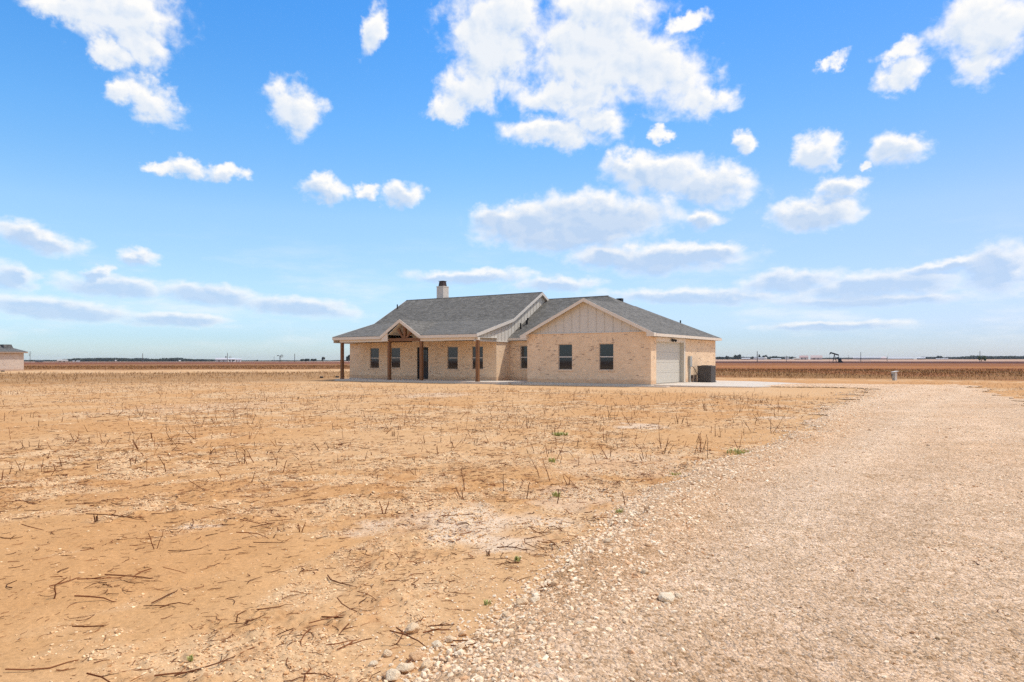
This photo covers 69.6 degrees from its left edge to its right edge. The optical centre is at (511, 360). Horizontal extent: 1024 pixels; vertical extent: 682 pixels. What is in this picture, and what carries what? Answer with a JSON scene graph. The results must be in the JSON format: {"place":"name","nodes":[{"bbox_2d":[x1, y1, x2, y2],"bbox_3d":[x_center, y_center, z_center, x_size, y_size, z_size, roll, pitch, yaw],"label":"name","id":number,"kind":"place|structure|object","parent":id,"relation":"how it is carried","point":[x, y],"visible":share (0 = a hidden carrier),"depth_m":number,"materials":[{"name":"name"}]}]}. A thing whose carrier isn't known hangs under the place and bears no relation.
{"place":"outdoors","nodes":[
{"label":"outdoors","id":0,"kind":"place"},
{"bbox_2d":[0,359,1023,681],"bbox_3d":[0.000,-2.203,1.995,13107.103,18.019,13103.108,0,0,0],"label":"ground","id":1,"kind":"structure","parent":0,"point":[140,621],"depth_m":8.02,"materials":[{"name":"soil"}]},
{"bbox_2d":[0,344,27,370],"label":"neighbour house","id":2,"kind":"structure","parent":1,"relation":"on","point":[11,358],"depth_m":108.74,"materials":[{"name":"brick"}]},
{"bbox_2d":[24,360,56,361],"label":"treeline","id":3,"kind":"object","parent":1,"relation":"on","point":[43,361],"visible":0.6,"depth_m":1677.78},
{"bbox_2d":[5,659,78,669],"bbox_3d":[-2.338,1.522,3.672,0.316,0.022,0.054,0,0,-29],"label":"fallen twig","id":4,"kind":"object","parent":1,"relation":"on","point":[40,668],"visible":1,"depth_m":3.65,"materials":[{"name":"brown wood"}]},
{"bbox_2d":[53,577,66,598],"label":"dry stalk","id":5,"kind":"object","parent":1,"relation":"on","point":[55,587],"visible":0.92,"depth_m":4.70,"materials":[{"name":"brown plant"}]},
{"bbox_2d":[57,359,67,361],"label":"barn","id":6,"kind":"structure","parent":1,"relation":"on","point":[62,360],"depth_m":1001.70,"materials":[{"name":"metal"}]},
{"bbox_2d":[49,577,79,586],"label":"fallen twig","id":7,"kind":"object","parent":1,"relation":"on","point":[63,582],"visible":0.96,"depth_m":5.00,"materials":[{"name":"brown wood"}]},
{"bbox_2d":[72,624,107,626],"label":"fallen twig","id":8,"kind":"object","parent":1,"relation":"on","point":[90,626],"visible":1,"depth_m":4.19,"materials":[{"name":"brown wood"}]},
{"bbox_2d":[74,595,116,601],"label":"fallen twig","id":9,"kind":"object","parent":1,"relation":"on","point":[93,597],"visible":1,"depth_m":4.66,"materials":[{"name":"brown wood"}]},
{"bbox_2d":[77,576,124,579],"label":"fallen twig","id":10,"kind":"object","parent":1,"relation":"on","point":[99,578],"visible":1,"depth_m":5.04,"materials":[{"name":"brown wood"}]},
{"bbox_2d":[86,672,143,681],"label":"fallen twig","id":11,"kind":"object","parent":1,"relation":"on","point":[102,677],"visible":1,"depth_m":3.48,"materials":[{"name":"brown wood"}]},
{"bbox_2d":[86,513,144,519],"bbox_3d":[-3.712,1.460,6.909,0.526,0.016,0.063,8,-1,-4],"label":"fallen twig","id":12,"kind":"object","parent":1,"relation":"on","point":[114,515],"visible":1,"depth_m":6.91,"materials":[{"name":"brown wood"}]},
{"bbox_2d":[67,358,188,361],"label":"treeline","id":13,"kind":"object","parent":1,"relation":"on","point":[125,360],"visible":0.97,"depth_m":1478.90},
{"bbox_2d":[105,574,153,578],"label":"fallen twig","id":14,"kind":"object","parent":1,"relation":"on","point":[128,576],"visible":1,"depth_m":5.06,"materials":[{"name":"brown wood"}]},
{"bbox_2d":[148,530,163,548],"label":"dry stalk","id":15,"kind":"object","parent":1,"relation":"on","point":[158,543],"visible":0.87,"depth_m":5.91,"materials":[{"name":"brown plant"}]},
{"bbox_2d":[151,590,176,603],"bbox_3d":[-2.213,1.506,4.719,0.017,0.012,0.291,0,0,7],"label":"fallen twig","id":16,"kind":"object","parent":1,"relation":"on","point":[163,597],"visible":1,"depth_m":4.68,"materials":[{"name":"brown wood"}]},
{"bbox_2d":[154,668,196,676],"bbox_3d":[-1.616,1.499,3.544,0.188,0.022,0.034,0,0,-28],"label":"fallen twig","id":17,"kind":"object","parent":1,"relation":"on","point":[170,673],"visible":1,"depth_m":3.52,"materials":[{"name":"brown wood"}]},
{"bbox_2d":[160,600,192,607],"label":"fallen twig","id":18,"kind":"object","parent":1,"relation":"on","point":[176,603],"visible":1,"depth_m":4.57,"materials":[{"name":"brown wood"}]},
{"bbox_2d":[186,654,192,661],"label":"green weed","id":19,"kind":"object","parent":1,"relation":"on","point":[190,658],"visible":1,"depth_m":3.69,"materials":[{"name":"green plant"}]},
{"bbox_2d":[186,359,215,361],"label":"treeline","id":20,"kind":"object","parent":1,"relation":"on","point":[198,360],"visible":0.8,"depth_m":1529.32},
{"bbox_2d":[174,654,235,675],"bbox_3d":[-1.477,1.493,3.643,0.106,0.032,0.365,-6,-6,32],"label":"fallen twig","id":21,"kind":"object","parent":1,"relation":"on","point":[223,660],"visible":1,"depth_m":3.62,"materials":[{"name":"brown wood"}]},
{"bbox_2d":[215,358,226,361],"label":"gin building","id":22,"kind":"structure","parent":1,"relation":"on","point":[221,359],"depth_m":1180.58,"materials":[{"name":"metal"}]},
{"bbox_2d":[236,532,268,538],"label":"fallen twig","id":23,"kind":"object","parent":1,"relation":"on","point":[251,534],"visible":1,"depth_m":6.22,"materials":[{"name":"brown wood"}]},
{"bbox_2d":[253,541,282,542],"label":"fallen twig","id":24,"kind":"object","parent":1,"relation":"on","point":[268,542],"visible":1,"depth_m":6.06,"materials":[{"name":"brown wood"}]},
{"bbox_2d":[251,604,292,609],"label":"fallen twig","id":25,"kind":"object","parent":1,"relation":"on","point":[272,607],"visible":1,"depth_m":4.52,"materials":[{"name":"brown wood"}]},
{"bbox_2d":[241,360,349,361],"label":"treeline","id":26,"kind":"object","parent":1,"relation":"on","point":[283,360],"visible":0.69,"depth_m":1880.87,"materials":[{"name":"grey plant"}]},
{"bbox_2d":[292,628,310,646],"bbox_3d":[-1.137,1.510,3.967,0.116,0.028,0.250,5,15,-1],"label":"fallen twig","id":27,"kind":"object","parent":1,"relation":"on","point":[302,637],"visible":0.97,"depth_m":4.00,"materials":[{"name":"brown wood"}]},
{"bbox_2d":[301,669,331,677],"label":"fallen twig","id":28,"kind":"object","parent":1,"relation":"on","point":[317,673],"visible":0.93,"depth_m":3.53,"materials":[{"name":"brown wood"}]},
{"bbox_2d":[309,614,343,622],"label":"fallen twig","id":29,"kind":"object","parent":1,"relation":"on","point":[326,618],"visible":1,"depth_m":4.27,"materials":[{"name":"brown wood"}]},
{"bbox_2d":[321,615,356,634],"bbox_3d":[-0.986,1.499,4.256,0.147,0.043,0.299,-1,4,-36],"label":"fallen twig","id":30,"kind":"object","parent":1,"relation":"on","point":[344,628],"visible":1,"depth_m":4.31,"materials":[{"name":"brown wood"}]},
{"bbox_2d":[327,575,353,586],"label":"fallen twig","id":31,"kind":"object","parent":1,"relation":"on","point":[338,582],"visible":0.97,"depth_m":5.05,"materials":[{"name":"brown wood"}]},
{"bbox_2d":[337,639,356,649],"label":"fallen twig","id":32,"kind":"object","parent":1,"relation":"on","point":[347,644],"visible":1,"depth_m":3.92,"materials":[{"name":"brown wood"}]},
{"bbox_2d":[337,597,359,611],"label":"fallen twig","id":33,"kind":"object","parent":1,"relation":"on","point":[348,607],"visible":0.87,"depth_m":4.48,"materials":[{"name":"brown wood"}]},
{"bbox_2d":[369,660,377,666],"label":"limestone rock","id":34,"kind":"object","parent":1,"relation":"on","point":[372,663],"visible":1,"depth_m":3.65,"materials":[{"name":"beige stone"}]},
{"bbox_2d":[383,649,392,656],"bbox_3d":[-0.643,1.513,3.812,0.050,0.037,0.060,15,-9,-19],"label":"limestone rock","id":35,"kind":"object","parent":1,"relation":"on","point":[387,653],"visible":1,"depth_m":3.79,"materials":[{"name":"beige stone"}]},
{"bbox_2d":[386,668,400,680],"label":"limestone rock","id":36,"kind":"object","parent":1,"relation":"on","point":[392,674],"visible":1,"depth_m":3.46,"materials":[{"name":"beige stone"}]},
{"bbox_2d":[392,627,403,645],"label":"fallen twig","id":37,"kind":"object","parent":1,"relation":"on","point":[400,637],"visible":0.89,"depth_m":4.01,"materials":[{"name":"brown wood"}]},
{"bbox_2d":[396,663,414,672],"bbox_3d":[-0.519,1.491,3.570,0.084,0.054,0.090,-15,-13,34],"label":"limestone rock","id":38,"kind":"object","parent":1,"relation":"on","point":[404,667],"visible":0.92,"depth_m":3.55,"materials":[{"name":"beige stone"}]},
{"bbox_2d":[389,630,426,647],"bbox_3d":[-0.523,1.480,3.940,0.270,0.036,0.070,21,6,16],"label":"fallen twig","id":39,"kind":"object","parent":1,"relation":"on","point":[408,636],"visible":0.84,"depth_m":3.95,"materials":[{"name":"brown wood"}]},
{"bbox_2d":[405,622,419,633],"bbox_3d":[-0.559,1.500,4.138,0.087,0.053,0.082,0,0,-40],"label":"limestone rock","id":40,"kind":"object","parent":1,"relation":"on","point":[411,627],"visible":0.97,"depth_m":4.12,"materials":[{"name":"beige stone"}]},
{"bbox_2d":[409,651,424,660],"bbox_3d":[-0.481,1.494,3.733,0.083,0.047,0.077,0,0,-44],"label":"limestone rock","id":41,"kind":"object","parent":1,"relation":"on","point":[416,655],"visible":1,"depth_m":3.71,"materials":[{"name":"beige stone"}]},
{"bbox_2d":[421,659,433,668],"bbox_3d":[-0.411,1.473,3.571,0.059,0.040,0.081,-17,-4,5],"label":"limestone rock","id":42,"kind":"object","parent":1,"relation":"on","point":[428,664],"visible":0.95,"depth_m":3.55,"materials":[{"name":"beige stone"}]},
{"bbox_2d":[423,628,449,632],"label":"fallen twig","id":43,"kind":"object","parent":1,"relation":"on","point":[435,629],"visible":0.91,"depth_m":4.15,"materials":[{"name":"brown wood"}]},
{"bbox_2d":[431,640,442,647],"bbox_3d":[-0.393,1.496,3.883,0.056,0.042,0.062,-3,-7,-30],"label":"limestone rock","id":44,"kind":"object","parent":1,"relation":"on","point":[437,643],"visible":0.98,"depth_m":3.87,"materials":[{"name":"beige stone"}]},
{"bbox_2d":[428,622,454,626],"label":"fallen twig","id":45,"kind":"object","parent":1,"relation":"on","point":[441,624],"visible":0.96,"depth_m":4.18,"materials":[{"name":"brown wood"}]},
{"bbox_2d":[454,486,463,498],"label":"dry stalk","id":46,"kind":"object","parent":1,"relation":"on","point":[458,492],"visible":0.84,"depth_m":8.00,"materials":[{"name":"brown plant"}]},
{"bbox_2d":[459,631,466,635],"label":"limestone rock","id":47,"kind":"object","parent":1,"relation":"on","point":[462,633],"visible":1,"depth_m":4.03,"materials":[{"name":"beige stone"}]},
{"bbox_2d":[483,599,491,605],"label":"green weed","id":48,"kind":"object","parent":1,"relation":"on","point":[486,602],"visible":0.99,"depth_m":4.59,"materials":[{"name":"green plant"}]},
{"bbox_2d":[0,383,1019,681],"bbox_3d":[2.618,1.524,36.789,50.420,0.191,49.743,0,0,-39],"label":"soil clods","id":49,"kind":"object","parent":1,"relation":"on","point":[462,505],"visible":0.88,"depth_m":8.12,"materials":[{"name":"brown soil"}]},
{"bbox_2d":[0,365,1023,383],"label":"crop stubble","id":50,"kind":"object","parent":1,"relation":"on","point":[866,370],"visible":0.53,"depth_m":92.56,"materials":[{"name":"brown plant"}]},
{"bbox_2d":[0,380,1023,681],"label":"twig litter","id":51,"kind":"object","parent":1,"relation":"on","point":[374,574],"visible":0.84,"depth_m":9.77,"materials":[{"name":"brown wood"}]},
{"bbox_2d":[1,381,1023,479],"bbox_3d":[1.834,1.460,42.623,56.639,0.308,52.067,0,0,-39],"label":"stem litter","id":52,"kind":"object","parent":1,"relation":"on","point":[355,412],"visible":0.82,"depth_m":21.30,"materials":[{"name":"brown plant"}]},
{"bbox_2d":[497,542,533,550],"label":"fallen twig","id":53,"kind":"object","parent":1,"relation":"on","point":[513,547],"visible":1,"depth_m":5.86,"materials":[{"name":"brown wood"}]},
{"bbox_2d":[332,281,721,387],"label":"brick house","id":54,"kind":"structure","parent":1,"relation":"on","point":[536,338],"depth_m":50.92,"materials":[{"name":"brick"}]},
{"bbox_2d":[369,348,378,369],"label":"window","id":55,"kind":"structure","parent":54,"relation":"in","point":[374,352],"depth_m":57.15,"materials":[{"name":"clear glass"}]},
{"bbox_2d":[391,348,400,368],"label":"window","id":56,"kind":"structure","parent":54,"relation":"in","point":[395,352],"depth_m":55.93,"materials":[{"name":"clear glass"}]},
{"bbox_2d":[417,347,427,378],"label":"front door","id":57,"kind":"structure","parent":54,"relation":"in","point":[425,349],"depth_m":54.37,"materials":[{"name":"paint"}]},
{"bbox_2d":[446,346,457,370],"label":"window","id":58,"kind":"structure","parent":54,"relation":"in","point":[452,351],"depth_m":52.88,"materials":[{"name":"clear glass"}]},
{"bbox_2d":[471,346,483,370],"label":"window","id":59,"kind":"structure","parent":54,"relation":"in","point":[473,347],"depth_m":51.78,"materials":[{"name":"clear glass"}]},
{"bbox_2d":[519,346,526,369],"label":"window","id":60,"kind":"structure","parent":54,"relation":"in","point":[523,348],"depth_m":51.55,"materials":[{"name":"clear glass"}]},
{"bbox_2d":[557,344,572,370],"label":"window","id":61,"kind":"structure","parent":54,"relation":"in","point":[565,350],"depth_m":45.75,"materials":[{"name":"clear glass"}]},
{"bbox_2d":[598,343,613,371],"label":"window","id":62,"kind":"structure","parent":54,"relation":"in","point":[606,350],"depth_m":44.19,"materials":[{"name":"clear glass"}]},
{"bbox_2d":[656,342,679,382],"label":"garage door","id":63,"kind":"structure","parent":54,"relation":"in","point":[667,353],"depth_m":45.25,"materials":[{"name":"paint"}]},
{"bbox_2d":[552,491,559,496],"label":"green weed","id":64,"kind":"object","parent":1,"relation":"on","point":[555,494],"visible":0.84,"depth_m":8.11,"materials":[{"name":"green plant"}]},
{"bbox_2d":[552,431,567,435],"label":"green weed","id":65,"kind":"object","parent":1,"relation":"on","point":[557,434],"visible":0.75,"depth_m":14.82,"materials":[{"name":"green plant"}]},
{"bbox_2d":[605,403,618,419],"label":"dry stalk","id":66,"kind":"object","parent":1,"relation":"on","point":[609,414],"visible":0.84,"depth_m":18.52,"materials":[{"name":"brown plant"}]},
{"bbox_2d":[695,433,706,452],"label":"dry stalk","id":67,"kind":"object","parent":1,"relation":"on","point":[700,443],"visible":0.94,"depth_m":11.89,"materials":[{"name":"brown plant"}]},
{"bbox_2d":[727,448,748,454],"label":"green weed","id":68,"kind":"object","parent":1,"relation":"on","point":[737,452],"visible":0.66,"depth_m":11.91,"materials":[{"name":"green plant"}]},
{"bbox_2d":[715,356,792,358],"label":"treeline","id":69,"kind":"object","parent":1,"relation":"on","point":[770,357],"visible":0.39,"depth_m":1729.18,"materials":[{"name":"plant"}]},
{"bbox_2d":[799,355,807,359],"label":"farm house","id":70,"kind":"structure","parent":1,"relation":"on","point":[803,357],"depth_m":1401.34,"materials":[{"name":"metal"}]},
{"bbox_2d":[810,355,822,359],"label":"farm house","id":71,"kind":"structure","parent":1,"relation":"on","point":[816,357],"depth_m":1391.71,"materials":[{"name":"metal"}]},
{"bbox_2d":[829,352,843,362],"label":"pump jack","id":72,"kind":"object","parent":1,"relation":"on","point":[839,360],"visible":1,"depth_m":558.95,"materials":[{"name":"paint"}]},
{"bbox_2d":[853,356,884,359],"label":"metal shed","id":73,"kind":"structure","parent":1,"relation":"on","point":[879,357],"depth_m":1500.57,"materials":[{"name":"white metal"}]},
{"bbox_2d":[891,371,898,379],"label":"utility pedestal","id":74,"kind":"object","parent":1,"relation":"on","point":[894,375],"visible":0.77,"depth_m":56.34,"materials":[{"name":"white paint"}]},
{"bbox_2d":[888,357,913,358],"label":"metal shed","id":75,"kind":"structure","parent":1,"relation":"on","point":[900,358],"depth_m":1521.72,"materials":[{"name":"white metal"}]},
{"bbox_2d":[926,357,958,358],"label":"treeline","id":76,"kind":"object","parent":1,"relation":"on","point":[942,357],"visible":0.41,"depth_m":1978.31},
{"bbox_2d":[977,356,986,361],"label":"tree","id":77,"kind":"object","parent":1,"relation":"on","point":[984,358],"visible":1,"depth_m":689.53,"materials":[{"name":"green plant"}]},
{"bbox_2d":[956,355,1023,358],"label":"treeline","id":78,"kind":"object","parent":1,"relation":"on","point":[992,357],"visible":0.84,"depth_m":1581.19,"materials":[{"name":"plant"}]},
{"bbox_2d":[0,0,1023,359],"label":"sky","id":79,"kind":"structure","parent":0,"point":[188,179],"materials":[{"name":"blue"}]},
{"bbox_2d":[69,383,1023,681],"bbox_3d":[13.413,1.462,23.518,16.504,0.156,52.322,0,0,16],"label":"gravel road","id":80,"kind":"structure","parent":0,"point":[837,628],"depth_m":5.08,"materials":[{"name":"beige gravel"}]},
{"bbox_2d":[446,635,454,642],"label":"limestone rock","id":81,"kind":"object","parent":80,"relation":"on","point":[449,638],"visible":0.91,"depth_m":3.94,"materials":[{"name":"beige stone"}]},
{"bbox_2d":[455,644,464,650],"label":"limestone rock","id":82,"kind":"object","parent":80,"relation":"on","point":[459,646],"visible":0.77,"depth_m":3.71,"materials":[{"name":"beige stone"}]},
{"bbox_2d":[486,623,493,628],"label":"limestone rock","id":83,"kind":"object","parent":80,"relation":"on","point":[490,625],"visible":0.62,"depth_m":4.08,"materials":[{"name":"beige stone"}]},
{"bbox_2d":[502,611,510,616],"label":"limestone rock","id":84,"kind":"object","parent":80,"relation":"on","point":[505,613],"visible":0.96,"depth_m":4.23,"materials":[{"name":"beige stone"}]},
{"bbox_2d":[516,598,528,604],"bbox_3d":[0.061,1.446,4.416,0.077,0.046,0.066,0,0,-14],"label":"limestone rock","id":85,"kind":"object","parent":80,"relation":"on","point":[522,601],"visible":0.98,"depth_m":4.39,"materials":[{"name":"beige stone"}]},
{"bbox_2d":[529,596,539,602],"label":"limestone rock","id":86,"kind":"object","parent":80,"relation":"on","point":[534,599],"visible":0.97,"depth_m":4.42,"materials":[{"name":"beige stone"}]},
{"bbox_2d":[542,607,551,611],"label":"limestone rock","id":87,"kind":"object","parent":80,"relation":"on","point":[545,609],"visible":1,"depth_m":4.16,"materials":[{"name":"beige stone"}]},
{"bbox_2d":[550,580,558,585],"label":"limestone rock","id":88,"kind":"object","parent":80,"relation":"on","point":[554,583],"visible":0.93,"depth_m":4.74,"materials":[{"name":"beige stone"}]},
{"bbox_2d":[605,538,611,542],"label":"limestone rock","id":89,"kind":"object","parent":80,"relation":"on","point":[607,540],"visible":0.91,"depth_m":5.68,"materials":[{"name":"beige stone"}]},
{"bbox_2d":[640,568,648,573],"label":"limestone rock","id":90,"kind":"object","parent":80,"relation":"on","point":[644,571],"visible":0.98,"depth_m":4.86,"materials":[{"name":"beige stone"}]},
{"bbox_2d":[645,542,651,546],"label":"limestone rock","id":91,"kind":"object","parent":80,"relation":"on","point":[648,544],"visible":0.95,"depth_m":5.58,"materials":[{"name":"beige stone"}]},
{"bbox_2d":[658,592,674,603],"bbox_3d":[0.928,1.421,4.423,0.096,0.047,0.106,-7,18,-15],"label":"limestone rock","id":92,"kind":"object","parent":80,"relation":"on","point":[666,597],"visible":0.95,"depth_m":4.40,"materials":[{"name":"beige stone"}]},
{"bbox_2d":[675,593,682,598],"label":"limestone rock","id":93,"kind":"object","parent":80,"relation":"on","point":[678,595],"visible":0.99,"depth_m":4.48,"materials":[{"name":"beige stone"}]},
{"bbox_2d":[654,380,805,387],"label":"concrete driveway","id":94,"kind":"structure","parent":0,"point":[740,384],"depth_m":44.63,"materials":[{"name":"white concrete"}]},
{"bbox_2d":[697,365,715,382],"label":"air conditioner","id":95,"kind":"object","parent":94,"relation":"on","point":[706,373],"visible":1,"depth_m":48.08,"materials":[{"name":"grey metal"}]}
]}

